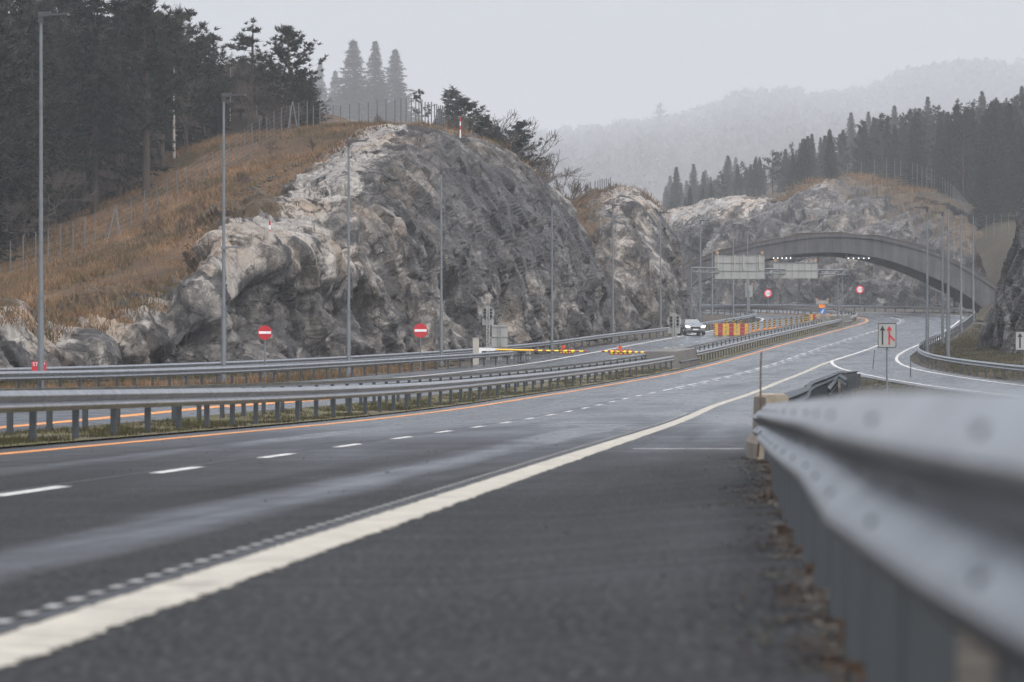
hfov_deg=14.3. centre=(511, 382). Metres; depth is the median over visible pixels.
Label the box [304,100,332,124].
pine tree
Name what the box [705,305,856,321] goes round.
median guard rail
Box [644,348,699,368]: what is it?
concrete block
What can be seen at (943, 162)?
spruce tree
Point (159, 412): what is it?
orange line beyond
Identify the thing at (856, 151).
pine tree
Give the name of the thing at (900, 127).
spruce tree
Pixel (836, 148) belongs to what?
pine tree
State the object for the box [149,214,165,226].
bush
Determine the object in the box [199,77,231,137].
pine tree
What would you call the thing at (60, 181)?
tree
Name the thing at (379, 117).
bush
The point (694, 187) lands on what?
spruce tree
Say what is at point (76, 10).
spruce tree
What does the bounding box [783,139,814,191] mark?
spruce tree
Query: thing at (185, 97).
pine tree
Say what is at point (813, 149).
spruce tree
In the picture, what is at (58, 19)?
pine tree
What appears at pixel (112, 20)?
spruce tree
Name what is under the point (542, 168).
bare tree
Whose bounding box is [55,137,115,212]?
bare tree
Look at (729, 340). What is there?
median guard rail
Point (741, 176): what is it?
pine tree
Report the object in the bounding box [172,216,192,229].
bush
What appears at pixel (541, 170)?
bare tree
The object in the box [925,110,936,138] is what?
pine tree
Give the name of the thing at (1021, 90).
spruce tree
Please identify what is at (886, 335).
merge sign
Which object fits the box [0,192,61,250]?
bare tree
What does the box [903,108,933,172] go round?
spruce tree
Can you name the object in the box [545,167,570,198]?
bare tree
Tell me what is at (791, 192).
distant grass
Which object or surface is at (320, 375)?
verge grass
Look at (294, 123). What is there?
bare tree
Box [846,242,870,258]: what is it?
light bar
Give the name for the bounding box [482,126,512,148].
pine tree
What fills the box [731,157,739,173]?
spruce tree
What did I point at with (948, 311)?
lamp post
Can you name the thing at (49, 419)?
median guard rail
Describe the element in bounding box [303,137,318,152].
bush
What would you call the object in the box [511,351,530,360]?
crash cushion
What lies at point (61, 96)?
pine tree
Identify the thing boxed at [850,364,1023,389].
joining ramp
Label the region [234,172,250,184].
bush
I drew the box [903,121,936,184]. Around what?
pine tree
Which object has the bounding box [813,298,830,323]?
sign trailer
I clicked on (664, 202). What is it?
spruce tree
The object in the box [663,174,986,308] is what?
rock wall
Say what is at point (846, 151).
spruce tree
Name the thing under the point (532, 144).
bare tree
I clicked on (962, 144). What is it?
spruce tree
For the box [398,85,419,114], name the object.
pine tree
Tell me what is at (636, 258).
rock outcrop
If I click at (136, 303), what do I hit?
rock grass
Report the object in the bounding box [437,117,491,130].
bare tree
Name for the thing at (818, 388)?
roadside guard rail
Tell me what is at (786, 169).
spruce tree
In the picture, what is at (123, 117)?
pine tree
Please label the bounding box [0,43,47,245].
spruce tree
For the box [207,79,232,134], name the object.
spruce tree
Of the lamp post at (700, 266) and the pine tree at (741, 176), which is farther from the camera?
the pine tree at (741, 176)
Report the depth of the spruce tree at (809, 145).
919.82 m
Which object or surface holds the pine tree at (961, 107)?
on the wooded hill at (941, 197)
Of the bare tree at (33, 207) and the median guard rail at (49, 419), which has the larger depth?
the bare tree at (33, 207)
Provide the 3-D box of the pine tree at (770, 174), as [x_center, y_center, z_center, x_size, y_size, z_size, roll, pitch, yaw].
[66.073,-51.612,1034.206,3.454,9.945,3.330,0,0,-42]
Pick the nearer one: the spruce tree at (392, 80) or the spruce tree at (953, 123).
the spruce tree at (953, 123)
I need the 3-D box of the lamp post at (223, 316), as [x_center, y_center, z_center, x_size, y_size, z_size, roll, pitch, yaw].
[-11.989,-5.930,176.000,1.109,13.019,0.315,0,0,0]
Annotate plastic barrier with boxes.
[713,323,748,334]
[809,314,830,322]
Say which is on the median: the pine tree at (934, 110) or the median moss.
the median moss
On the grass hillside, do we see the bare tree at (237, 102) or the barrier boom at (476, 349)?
the bare tree at (237, 102)
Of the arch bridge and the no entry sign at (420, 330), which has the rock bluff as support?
the arch bridge
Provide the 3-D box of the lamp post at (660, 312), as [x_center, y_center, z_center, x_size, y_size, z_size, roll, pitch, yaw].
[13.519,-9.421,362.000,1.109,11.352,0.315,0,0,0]
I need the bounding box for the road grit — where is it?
[1,438,741,678]
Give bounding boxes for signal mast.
[481,306,494,359]
[667,313,680,348]
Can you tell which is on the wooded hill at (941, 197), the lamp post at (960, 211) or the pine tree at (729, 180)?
the pine tree at (729, 180)
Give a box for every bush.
[138,220,152,232]
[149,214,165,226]
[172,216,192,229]
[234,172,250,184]
[259,141,278,153]
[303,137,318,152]
[373,115,382,122]
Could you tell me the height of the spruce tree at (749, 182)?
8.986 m
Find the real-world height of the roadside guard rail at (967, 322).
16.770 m
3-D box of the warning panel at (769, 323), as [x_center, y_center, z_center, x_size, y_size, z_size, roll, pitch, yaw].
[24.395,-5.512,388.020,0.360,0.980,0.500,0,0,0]
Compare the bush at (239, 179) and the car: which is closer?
the bush at (239, 179)
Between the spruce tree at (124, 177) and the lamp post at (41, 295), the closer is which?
the lamp post at (41, 295)
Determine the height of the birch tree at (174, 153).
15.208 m
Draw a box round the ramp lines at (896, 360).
[830,311,1023,389]
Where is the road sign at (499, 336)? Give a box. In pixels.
[492,323,507,360]
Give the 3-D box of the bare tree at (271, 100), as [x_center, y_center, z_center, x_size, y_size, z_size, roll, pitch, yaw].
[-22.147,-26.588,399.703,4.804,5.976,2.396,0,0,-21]
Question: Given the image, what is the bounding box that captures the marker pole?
[757,352,761,456]
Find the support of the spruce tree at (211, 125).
on the grass hillside
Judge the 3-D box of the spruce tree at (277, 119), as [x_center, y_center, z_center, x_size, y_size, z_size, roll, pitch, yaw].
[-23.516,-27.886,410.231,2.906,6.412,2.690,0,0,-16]
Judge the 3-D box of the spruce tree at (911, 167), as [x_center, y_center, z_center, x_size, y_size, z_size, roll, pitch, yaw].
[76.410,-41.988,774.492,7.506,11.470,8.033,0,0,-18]
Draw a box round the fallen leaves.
[693,457,864,681]
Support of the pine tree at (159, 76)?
on the grass hillside
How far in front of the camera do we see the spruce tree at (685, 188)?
1615.06 m
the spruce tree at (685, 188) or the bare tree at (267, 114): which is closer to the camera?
the bare tree at (267, 114)
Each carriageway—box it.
[0,310,967,681]
[0,312,817,432]
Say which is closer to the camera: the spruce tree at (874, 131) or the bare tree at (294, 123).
the bare tree at (294, 123)
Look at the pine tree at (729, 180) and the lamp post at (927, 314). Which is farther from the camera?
the pine tree at (729, 180)
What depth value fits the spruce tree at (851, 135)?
1213.70 m
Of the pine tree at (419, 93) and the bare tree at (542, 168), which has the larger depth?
the pine tree at (419, 93)
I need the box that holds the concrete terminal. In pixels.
[746,393,788,459]
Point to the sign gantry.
(739, 267)
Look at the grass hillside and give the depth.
330.57 m
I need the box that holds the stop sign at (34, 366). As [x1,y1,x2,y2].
[31,362,45,370]
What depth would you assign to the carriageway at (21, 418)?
234.71 m
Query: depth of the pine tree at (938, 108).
855.36 m
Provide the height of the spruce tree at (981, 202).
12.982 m
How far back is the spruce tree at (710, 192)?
976.02 m
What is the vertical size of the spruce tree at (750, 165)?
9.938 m
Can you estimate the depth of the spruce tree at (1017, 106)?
856.95 m
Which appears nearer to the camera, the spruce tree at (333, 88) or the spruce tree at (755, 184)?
the spruce tree at (755, 184)
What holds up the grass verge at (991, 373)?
on the ground at (975, 663)
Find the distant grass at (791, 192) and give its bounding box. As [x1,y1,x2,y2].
[772,171,972,218]
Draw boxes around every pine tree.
[0,0,46,177]
[0,0,74,85]
[0,29,114,228]
[9,0,125,123]
[18,0,100,210]
[49,0,101,25]
[51,0,88,48]
[59,0,190,177]
[59,0,211,196]
[59,15,142,119]
[98,11,202,170]
[112,2,201,156]
[123,18,216,166]
[148,56,204,153]
[161,56,205,152]
[169,6,226,147]
[191,34,241,140]
[191,56,216,140]
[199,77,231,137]
[206,32,239,133]
[219,16,287,128]
[220,75,240,133]
[224,55,250,112]
[231,74,249,119]
[249,24,329,130]
[258,59,305,128]
[272,68,321,125]
[291,77,316,125]
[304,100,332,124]
[322,91,329,107]
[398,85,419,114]
[412,89,435,124]
[433,109,445,125]
[443,96,490,129]
[467,115,513,146]
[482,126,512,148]
[497,119,550,166]
[652,102,671,132]
[704,180,720,195]
[713,171,728,196]
[726,176,733,195]
[733,161,749,193]
[755,150,790,193]
[765,163,771,182]
[766,160,778,183]
[768,151,788,188]
[788,142,797,170]
[834,134,842,174]
[834,134,847,170]
[835,133,851,173]
[850,120,873,171]
[863,112,902,179]
[890,112,908,165]
[896,109,912,159]
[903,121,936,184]
[904,109,923,146]
[919,110,935,154]
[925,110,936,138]
[926,104,945,152]
[927,104,937,125]
[944,106,981,213]
[949,99,964,119]
[964,99,985,117]
[979,98,997,123]
[999,98,1009,105]
[1010,92,1023,137]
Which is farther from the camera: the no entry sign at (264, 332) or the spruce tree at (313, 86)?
the spruce tree at (313, 86)
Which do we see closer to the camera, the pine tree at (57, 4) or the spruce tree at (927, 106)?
the pine tree at (57, 4)
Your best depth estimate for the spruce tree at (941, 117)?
824.90 m
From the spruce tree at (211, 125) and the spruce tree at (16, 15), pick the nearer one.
the spruce tree at (16, 15)
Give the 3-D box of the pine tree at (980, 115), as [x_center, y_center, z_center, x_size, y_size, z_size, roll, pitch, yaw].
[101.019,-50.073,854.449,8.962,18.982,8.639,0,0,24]
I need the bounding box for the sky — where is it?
[8,0,1023,133]
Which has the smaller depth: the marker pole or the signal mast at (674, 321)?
the marker pole
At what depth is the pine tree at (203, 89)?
391.26 m
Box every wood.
[504,84,987,197]
[754,56,1023,115]
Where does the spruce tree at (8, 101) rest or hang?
on the grass hillside
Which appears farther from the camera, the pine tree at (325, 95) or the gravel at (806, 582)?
the pine tree at (325, 95)
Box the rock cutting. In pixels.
[0,122,619,367]
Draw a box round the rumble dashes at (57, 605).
[0,413,686,622]
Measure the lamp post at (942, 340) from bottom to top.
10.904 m
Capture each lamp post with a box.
[36,11,69,387]
[220,93,245,383]
[346,139,366,375]
[439,168,456,366]
[550,200,564,352]
[611,204,624,342]
[659,211,670,334]
[699,220,709,321]
[711,232,714,314]
[732,224,741,317]
[746,227,755,318]
[913,206,929,352]
[930,211,944,343]
[933,203,950,362]
[946,217,954,312]
[951,210,962,331]
[970,212,974,320]
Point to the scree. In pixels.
(260, 192)
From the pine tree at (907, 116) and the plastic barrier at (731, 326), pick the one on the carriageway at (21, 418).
the plastic barrier at (731, 326)
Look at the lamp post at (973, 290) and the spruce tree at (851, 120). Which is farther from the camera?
the spruce tree at (851, 120)
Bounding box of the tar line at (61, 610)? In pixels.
[0,398,689,631]
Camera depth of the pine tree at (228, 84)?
402.04 m
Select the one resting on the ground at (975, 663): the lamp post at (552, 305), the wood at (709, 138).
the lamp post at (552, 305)
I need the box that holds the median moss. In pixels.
[0,361,704,448]
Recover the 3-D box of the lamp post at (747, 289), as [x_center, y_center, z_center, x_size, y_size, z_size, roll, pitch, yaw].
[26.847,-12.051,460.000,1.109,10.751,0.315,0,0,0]
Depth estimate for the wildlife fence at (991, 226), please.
652.66 m
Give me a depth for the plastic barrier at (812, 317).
423.75 m
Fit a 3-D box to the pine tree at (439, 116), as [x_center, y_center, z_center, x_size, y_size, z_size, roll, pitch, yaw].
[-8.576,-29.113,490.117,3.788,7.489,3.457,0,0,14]
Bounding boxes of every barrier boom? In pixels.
[473,338,586,364]
[602,346,645,354]
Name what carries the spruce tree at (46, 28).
on the grass hillside
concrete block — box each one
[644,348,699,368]
[826,314,851,326]
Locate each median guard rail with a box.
[0,355,645,433]
[0,356,674,442]
[685,319,821,355]
[696,318,840,361]
[701,305,839,314]
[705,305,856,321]
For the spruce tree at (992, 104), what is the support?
on the wooded hill at (941, 197)
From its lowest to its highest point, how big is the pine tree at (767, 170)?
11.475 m
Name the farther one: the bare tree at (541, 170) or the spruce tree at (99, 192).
the bare tree at (541, 170)
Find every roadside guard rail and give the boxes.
[0,307,755,384]
[0,351,513,387]
[701,304,1023,382]
[752,388,1023,681]
[784,371,860,400]
[827,378,837,396]
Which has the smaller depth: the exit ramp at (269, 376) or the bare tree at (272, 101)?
the exit ramp at (269, 376)
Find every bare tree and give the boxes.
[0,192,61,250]
[0,198,45,232]
[2,187,24,249]
[16,189,46,243]
[18,204,37,239]
[33,164,79,227]
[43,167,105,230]
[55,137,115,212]
[56,173,85,217]
[75,136,106,209]
[88,161,120,204]
[130,122,168,181]
[175,82,198,152]
[200,63,239,88]
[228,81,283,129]
[228,88,242,122]
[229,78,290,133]
[236,55,263,101]
[254,84,296,126]
[257,70,283,128]
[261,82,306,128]
[262,79,311,128]
[272,102,305,127]
[302,86,335,118]
[437,114,482,134]
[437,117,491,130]
[459,108,543,150]
[478,114,556,174]
[483,118,524,146]
[509,127,592,182]
[515,142,558,160]
[522,151,564,180]
[529,153,554,175]
[533,154,553,175]
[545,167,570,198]
[555,176,602,206]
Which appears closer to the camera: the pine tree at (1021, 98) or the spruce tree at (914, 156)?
the spruce tree at (914, 156)
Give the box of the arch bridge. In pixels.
[681,232,998,312]
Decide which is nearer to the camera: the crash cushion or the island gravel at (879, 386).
the island gravel at (879, 386)
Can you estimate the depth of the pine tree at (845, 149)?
872.38 m
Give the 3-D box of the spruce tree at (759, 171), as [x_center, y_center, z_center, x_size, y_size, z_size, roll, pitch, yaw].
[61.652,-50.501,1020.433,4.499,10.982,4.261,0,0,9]
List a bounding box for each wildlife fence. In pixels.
[0,101,307,271]
[313,98,444,125]
[574,177,610,197]
[738,188,783,198]
[847,158,967,220]
[965,212,1016,243]
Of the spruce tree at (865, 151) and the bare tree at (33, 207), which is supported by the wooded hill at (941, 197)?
the spruce tree at (865, 151)
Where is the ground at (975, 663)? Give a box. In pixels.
[1,307,1022,681]
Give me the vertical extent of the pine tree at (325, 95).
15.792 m
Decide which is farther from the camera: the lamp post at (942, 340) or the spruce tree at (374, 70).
the spruce tree at (374, 70)
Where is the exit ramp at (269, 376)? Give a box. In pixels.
[30,364,452,387]
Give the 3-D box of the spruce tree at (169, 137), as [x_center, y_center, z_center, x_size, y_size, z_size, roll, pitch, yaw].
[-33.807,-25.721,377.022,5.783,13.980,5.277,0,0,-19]
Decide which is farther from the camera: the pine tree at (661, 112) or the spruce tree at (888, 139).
the pine tree at (661, 112)
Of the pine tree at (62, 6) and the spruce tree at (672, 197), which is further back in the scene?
the spruce tree at (672, 197)
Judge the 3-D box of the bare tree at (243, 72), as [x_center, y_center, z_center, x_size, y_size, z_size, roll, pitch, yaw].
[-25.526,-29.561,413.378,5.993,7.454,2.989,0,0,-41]
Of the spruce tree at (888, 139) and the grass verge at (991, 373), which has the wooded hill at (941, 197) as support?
the spruce tree at (888, 139)
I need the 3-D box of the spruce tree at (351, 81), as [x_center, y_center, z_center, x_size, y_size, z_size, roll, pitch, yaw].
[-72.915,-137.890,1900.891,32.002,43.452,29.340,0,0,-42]
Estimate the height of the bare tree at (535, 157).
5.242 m
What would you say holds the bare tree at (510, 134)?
on the grass hillside
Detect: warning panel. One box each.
[763,319,766,329]
[767,319,771,328]
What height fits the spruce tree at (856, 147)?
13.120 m
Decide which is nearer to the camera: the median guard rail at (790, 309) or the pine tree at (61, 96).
the pine tree at (61, 96)
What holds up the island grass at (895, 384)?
on the ground at (975, 663)
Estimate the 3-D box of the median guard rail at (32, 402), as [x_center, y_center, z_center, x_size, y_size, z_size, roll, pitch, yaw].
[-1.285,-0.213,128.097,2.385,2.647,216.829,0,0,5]
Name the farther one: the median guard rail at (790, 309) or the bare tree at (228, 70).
the median guard rail at (790, 309)
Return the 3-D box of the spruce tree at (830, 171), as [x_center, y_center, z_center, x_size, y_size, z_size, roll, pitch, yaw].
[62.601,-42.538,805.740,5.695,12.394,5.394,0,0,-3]
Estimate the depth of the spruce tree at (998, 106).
781.84 m
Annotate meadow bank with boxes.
[965,216,1015,320]
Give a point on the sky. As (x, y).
(555, 63)
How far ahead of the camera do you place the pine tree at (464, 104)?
469.51 m
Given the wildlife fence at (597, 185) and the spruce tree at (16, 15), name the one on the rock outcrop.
the wildlife fence at (597, 185)
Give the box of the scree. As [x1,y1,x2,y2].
[175,162,307,277]
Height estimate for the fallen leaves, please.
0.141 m
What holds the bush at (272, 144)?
on the grass hillside
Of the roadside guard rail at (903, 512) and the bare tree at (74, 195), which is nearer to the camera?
the roadside guard rail at (903, 512)
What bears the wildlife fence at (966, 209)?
on the rock wall
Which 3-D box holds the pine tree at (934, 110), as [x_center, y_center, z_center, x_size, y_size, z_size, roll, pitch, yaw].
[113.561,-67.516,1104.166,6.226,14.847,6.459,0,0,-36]
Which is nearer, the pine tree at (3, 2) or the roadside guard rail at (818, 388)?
the roadside guard rail at (818, 388)
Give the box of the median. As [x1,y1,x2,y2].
[0,311,859,446]
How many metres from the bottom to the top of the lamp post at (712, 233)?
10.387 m
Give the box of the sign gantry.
[691,251,846,325]
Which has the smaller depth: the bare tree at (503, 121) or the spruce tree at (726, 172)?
the bare tree at (503, 121)
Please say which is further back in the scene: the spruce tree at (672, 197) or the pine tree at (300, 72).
the spruce tree at (672, 197)
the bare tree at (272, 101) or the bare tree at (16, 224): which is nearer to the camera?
the bare tree at (16, 224)
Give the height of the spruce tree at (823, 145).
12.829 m
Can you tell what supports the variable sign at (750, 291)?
on the ground at (975, 663)
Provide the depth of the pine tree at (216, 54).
395.73 m
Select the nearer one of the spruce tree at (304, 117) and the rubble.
the rubble
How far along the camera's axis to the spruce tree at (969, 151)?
729.81 m
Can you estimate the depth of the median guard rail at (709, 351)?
310.04 m
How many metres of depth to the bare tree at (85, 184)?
359.30 m
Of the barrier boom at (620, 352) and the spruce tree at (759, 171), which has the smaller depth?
the barrier boom at (620, 352)
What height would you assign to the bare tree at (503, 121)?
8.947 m
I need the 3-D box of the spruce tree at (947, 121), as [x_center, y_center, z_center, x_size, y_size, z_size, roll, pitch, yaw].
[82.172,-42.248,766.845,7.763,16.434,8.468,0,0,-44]
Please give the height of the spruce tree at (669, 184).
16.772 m
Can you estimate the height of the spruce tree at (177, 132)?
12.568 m
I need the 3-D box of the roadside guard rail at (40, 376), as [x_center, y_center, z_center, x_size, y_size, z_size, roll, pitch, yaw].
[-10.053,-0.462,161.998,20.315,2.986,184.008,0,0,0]
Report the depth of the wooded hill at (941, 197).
729.51 m
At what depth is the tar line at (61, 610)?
23.21 m
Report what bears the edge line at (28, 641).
on the carriageway at (394, 604)
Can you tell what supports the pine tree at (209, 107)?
on the grass hillside
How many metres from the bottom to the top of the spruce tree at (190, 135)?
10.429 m
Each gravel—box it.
[648,458,863,681]
[823,377,931,397]
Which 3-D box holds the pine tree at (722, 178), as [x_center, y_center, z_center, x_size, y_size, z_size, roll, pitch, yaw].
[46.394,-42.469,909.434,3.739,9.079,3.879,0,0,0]
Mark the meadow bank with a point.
(993, 249)
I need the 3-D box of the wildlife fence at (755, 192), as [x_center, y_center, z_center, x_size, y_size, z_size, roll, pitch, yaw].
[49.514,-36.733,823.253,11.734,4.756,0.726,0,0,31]
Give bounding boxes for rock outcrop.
[564,185,702,331]
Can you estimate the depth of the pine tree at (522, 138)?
414.04 m
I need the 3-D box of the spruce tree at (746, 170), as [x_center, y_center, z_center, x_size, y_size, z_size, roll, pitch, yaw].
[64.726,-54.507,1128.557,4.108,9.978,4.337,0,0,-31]
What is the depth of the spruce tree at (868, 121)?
1256.18 m
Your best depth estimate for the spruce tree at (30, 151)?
334.55 m
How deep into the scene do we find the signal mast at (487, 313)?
258.02 m
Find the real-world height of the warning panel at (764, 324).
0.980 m
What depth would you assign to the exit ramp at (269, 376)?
197.51 m
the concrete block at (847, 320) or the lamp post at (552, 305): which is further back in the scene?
the concrete block at (847, 320)
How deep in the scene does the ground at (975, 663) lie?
195.95 m
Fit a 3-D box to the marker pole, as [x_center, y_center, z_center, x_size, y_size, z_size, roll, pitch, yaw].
[2.748,0.248,45.500,0.060,1.167,0.024,0,0,0]
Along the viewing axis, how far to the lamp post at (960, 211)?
377.94 m
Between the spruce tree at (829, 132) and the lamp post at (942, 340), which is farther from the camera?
the spruce tree at (829, 132)
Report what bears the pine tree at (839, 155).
on the wooded hill at (941, 197)
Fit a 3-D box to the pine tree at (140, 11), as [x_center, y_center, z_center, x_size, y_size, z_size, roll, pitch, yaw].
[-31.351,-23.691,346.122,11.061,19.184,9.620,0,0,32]
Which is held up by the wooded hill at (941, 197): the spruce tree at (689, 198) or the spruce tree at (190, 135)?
the spruce tree at (689, 198)
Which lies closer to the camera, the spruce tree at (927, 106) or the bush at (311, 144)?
the bush at (311, 144)
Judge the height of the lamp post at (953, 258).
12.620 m
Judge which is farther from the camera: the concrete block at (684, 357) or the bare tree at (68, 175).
the bare tree at (68, 175)
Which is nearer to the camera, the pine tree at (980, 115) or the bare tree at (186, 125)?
the bare tree at (186, 125)
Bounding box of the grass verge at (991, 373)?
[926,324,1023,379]
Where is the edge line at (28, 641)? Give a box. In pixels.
[0,355,850,666]
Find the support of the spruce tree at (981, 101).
on the wooded hill at (941, 197)
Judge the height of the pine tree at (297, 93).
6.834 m
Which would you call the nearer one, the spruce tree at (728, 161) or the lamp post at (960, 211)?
the lamp post at (960, 211)
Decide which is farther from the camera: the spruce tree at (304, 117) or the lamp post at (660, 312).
the spruce tree at (304, 117)
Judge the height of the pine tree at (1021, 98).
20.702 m
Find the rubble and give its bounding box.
[26,336,653,382]
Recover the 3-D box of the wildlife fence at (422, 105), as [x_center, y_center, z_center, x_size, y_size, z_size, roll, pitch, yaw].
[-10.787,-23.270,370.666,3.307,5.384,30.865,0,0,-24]
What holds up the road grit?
on the carriageway at (394, 604)
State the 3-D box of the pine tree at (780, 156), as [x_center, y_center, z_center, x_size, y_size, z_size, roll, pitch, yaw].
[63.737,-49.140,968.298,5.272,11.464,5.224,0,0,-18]
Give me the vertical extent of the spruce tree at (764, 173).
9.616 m
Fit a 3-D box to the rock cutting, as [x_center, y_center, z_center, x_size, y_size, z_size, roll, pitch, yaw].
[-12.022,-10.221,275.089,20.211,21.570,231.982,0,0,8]
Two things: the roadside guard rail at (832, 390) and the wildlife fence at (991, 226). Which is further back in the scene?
the wildlife fence at (991, 226)
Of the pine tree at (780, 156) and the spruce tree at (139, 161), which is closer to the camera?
the spruce tree at (139, 161)
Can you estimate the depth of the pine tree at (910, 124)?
873.26 m
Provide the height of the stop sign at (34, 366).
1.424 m
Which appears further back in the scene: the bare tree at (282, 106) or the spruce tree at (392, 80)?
the spruce tree at (392, 80)
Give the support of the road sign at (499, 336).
on the ground at (975, 663)
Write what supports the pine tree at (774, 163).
on the wooded hill at (941, 197)
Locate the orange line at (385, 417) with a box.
[0,312,867,454]
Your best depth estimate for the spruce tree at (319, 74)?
2249.27 m
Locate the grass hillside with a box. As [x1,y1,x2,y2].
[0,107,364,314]
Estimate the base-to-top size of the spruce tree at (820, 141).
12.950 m
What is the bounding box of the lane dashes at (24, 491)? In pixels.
[0,313,904,495]
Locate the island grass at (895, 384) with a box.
[837,378,939,394]
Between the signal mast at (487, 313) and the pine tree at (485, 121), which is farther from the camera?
the pine tree at (485, 121)
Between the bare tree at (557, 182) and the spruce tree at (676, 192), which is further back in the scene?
the spruce tree at (676, 192)
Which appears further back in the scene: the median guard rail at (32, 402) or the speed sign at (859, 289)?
the speed sign at (859, 289)
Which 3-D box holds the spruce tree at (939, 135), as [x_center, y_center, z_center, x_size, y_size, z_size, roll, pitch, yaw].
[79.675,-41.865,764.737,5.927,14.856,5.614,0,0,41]
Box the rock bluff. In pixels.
[978,200,1023,353]
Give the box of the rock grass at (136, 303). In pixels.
[0,119,669,344]
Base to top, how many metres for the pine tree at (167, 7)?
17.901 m
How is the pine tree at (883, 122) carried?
on the wooded hill at (941, 197)
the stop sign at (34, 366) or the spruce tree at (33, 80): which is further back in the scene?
the spruce tree at (33, 80)
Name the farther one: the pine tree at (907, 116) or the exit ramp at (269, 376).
the pine tree at (907, 116)
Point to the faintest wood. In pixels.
(947, 85)
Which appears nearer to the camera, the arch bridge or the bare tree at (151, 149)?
the bare tree at (151, 149)
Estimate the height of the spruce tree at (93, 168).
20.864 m
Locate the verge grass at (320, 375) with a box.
[0,361,462,388]
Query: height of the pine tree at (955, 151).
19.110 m
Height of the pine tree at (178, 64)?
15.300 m
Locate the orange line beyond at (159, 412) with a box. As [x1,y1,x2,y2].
[0,312,801,427]
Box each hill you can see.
[637,169,778,207]
[752,162,1015,217]
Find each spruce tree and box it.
[0,18,48,250]
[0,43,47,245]
[0,150,22,262]
[3,35,64,243]
[4,8,67,211]
[14,14,85,229]
[19,15,85,204]
[50,0,142,213]
[51,0,131,196]
[60,70,134,201]
[68,0,177,197]
[101,34,139,178]
[122,75,158,167]
[130,44,175,151]
[149,110,190,149]
[171,50,211,145]
[205,62,228,137]
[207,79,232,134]
[263,82,289,128]
[291,79,317,128]
[300,77,320,125]
[315,64,329,112]
[326,70,340,113]
[327,39,385,121]
[328,97,334,113]
[356,41,396,121]
[374,49,420,123]
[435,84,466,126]
[660,186,669,210]
[665,180,681,211]
[666,167,683,208]
[666,176,672,194]
[680,181,688,205]
[682,164,700,204]
[686,187,692,205]
[696,172,708,202]
[704,182,715,197]
[717,155,736,198]
[718,164,732,198]
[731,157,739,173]
[731,164,743,195]
[742,167,747,193]
[744,164,753,194]
[745,168,751,196]
[747,159,761,196]
[753,158,766,195]
[762,165,768,191]
[767,152,781,187]
[774,149,790,192]
[782,153,798,191]
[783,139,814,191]
[797,136,817,184]
[809,134,819,178]
[815,137,823,175]
[816,135,836,176]
[820,130,838,178]
[820,135,839,179]
[837,129,850,176]
[845,112,856,151]
[846,123,856,162]
[848,131,871,173]
[852,121,878,176]
[862,117,887,176]
[865,111,871,141]
[877,121,892,176]
[885,119,906,172]
[885,125,903,179]
[889,105,898,128]
[896,111,933,188]
[899,140,932,182]
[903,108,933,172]
[923,97,932,135]
[927,112,946,181]
[928,120,944,185]
[931,131,961,194]
[933,103,968,190]
[933,113,955,186]
[946,108,982,201]
[951,108,975,189]
[964,107,1004,177]
[969,157,994,228]
[975,90,987,115]
[979,99,999,136]
[994,99,1002,134]
[1000,103,1019,199]
[1012,96,1020,121]
[1017,85,1023,125]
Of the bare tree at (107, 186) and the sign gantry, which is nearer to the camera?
the bare tree at (107, 186)
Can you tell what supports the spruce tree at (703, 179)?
on the wooded hill at (941, 197)
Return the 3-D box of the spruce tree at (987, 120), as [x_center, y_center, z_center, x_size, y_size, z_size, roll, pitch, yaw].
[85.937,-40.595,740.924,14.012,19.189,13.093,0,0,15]
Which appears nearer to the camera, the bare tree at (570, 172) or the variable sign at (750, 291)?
the bare tree at (570, 172)
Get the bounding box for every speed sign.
[764,289,771,296]
[856,286,863,312]
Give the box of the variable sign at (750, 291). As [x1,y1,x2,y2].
[745,283,752,314]
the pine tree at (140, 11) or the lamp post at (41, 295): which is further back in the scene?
the pine tree at (140, 11)
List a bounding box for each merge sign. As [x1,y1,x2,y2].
[878,323,895,391]
[1015,331,1023,349]
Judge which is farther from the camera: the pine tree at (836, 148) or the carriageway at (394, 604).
the pine tree at (836, 148)
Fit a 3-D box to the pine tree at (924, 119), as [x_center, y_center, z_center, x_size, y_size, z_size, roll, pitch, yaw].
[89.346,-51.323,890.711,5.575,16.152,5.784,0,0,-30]
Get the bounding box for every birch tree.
[166,4,225,158]
[224,51,240,120]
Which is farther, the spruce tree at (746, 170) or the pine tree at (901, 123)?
the spruce tree at (746, 170)
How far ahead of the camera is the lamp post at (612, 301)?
326.94 m
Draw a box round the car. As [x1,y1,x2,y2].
[678,318,704,334]
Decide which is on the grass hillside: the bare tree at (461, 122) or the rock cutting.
the bare tree at (461, 122)
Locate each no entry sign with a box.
[258,326,271,381]
[414,323,427,368]

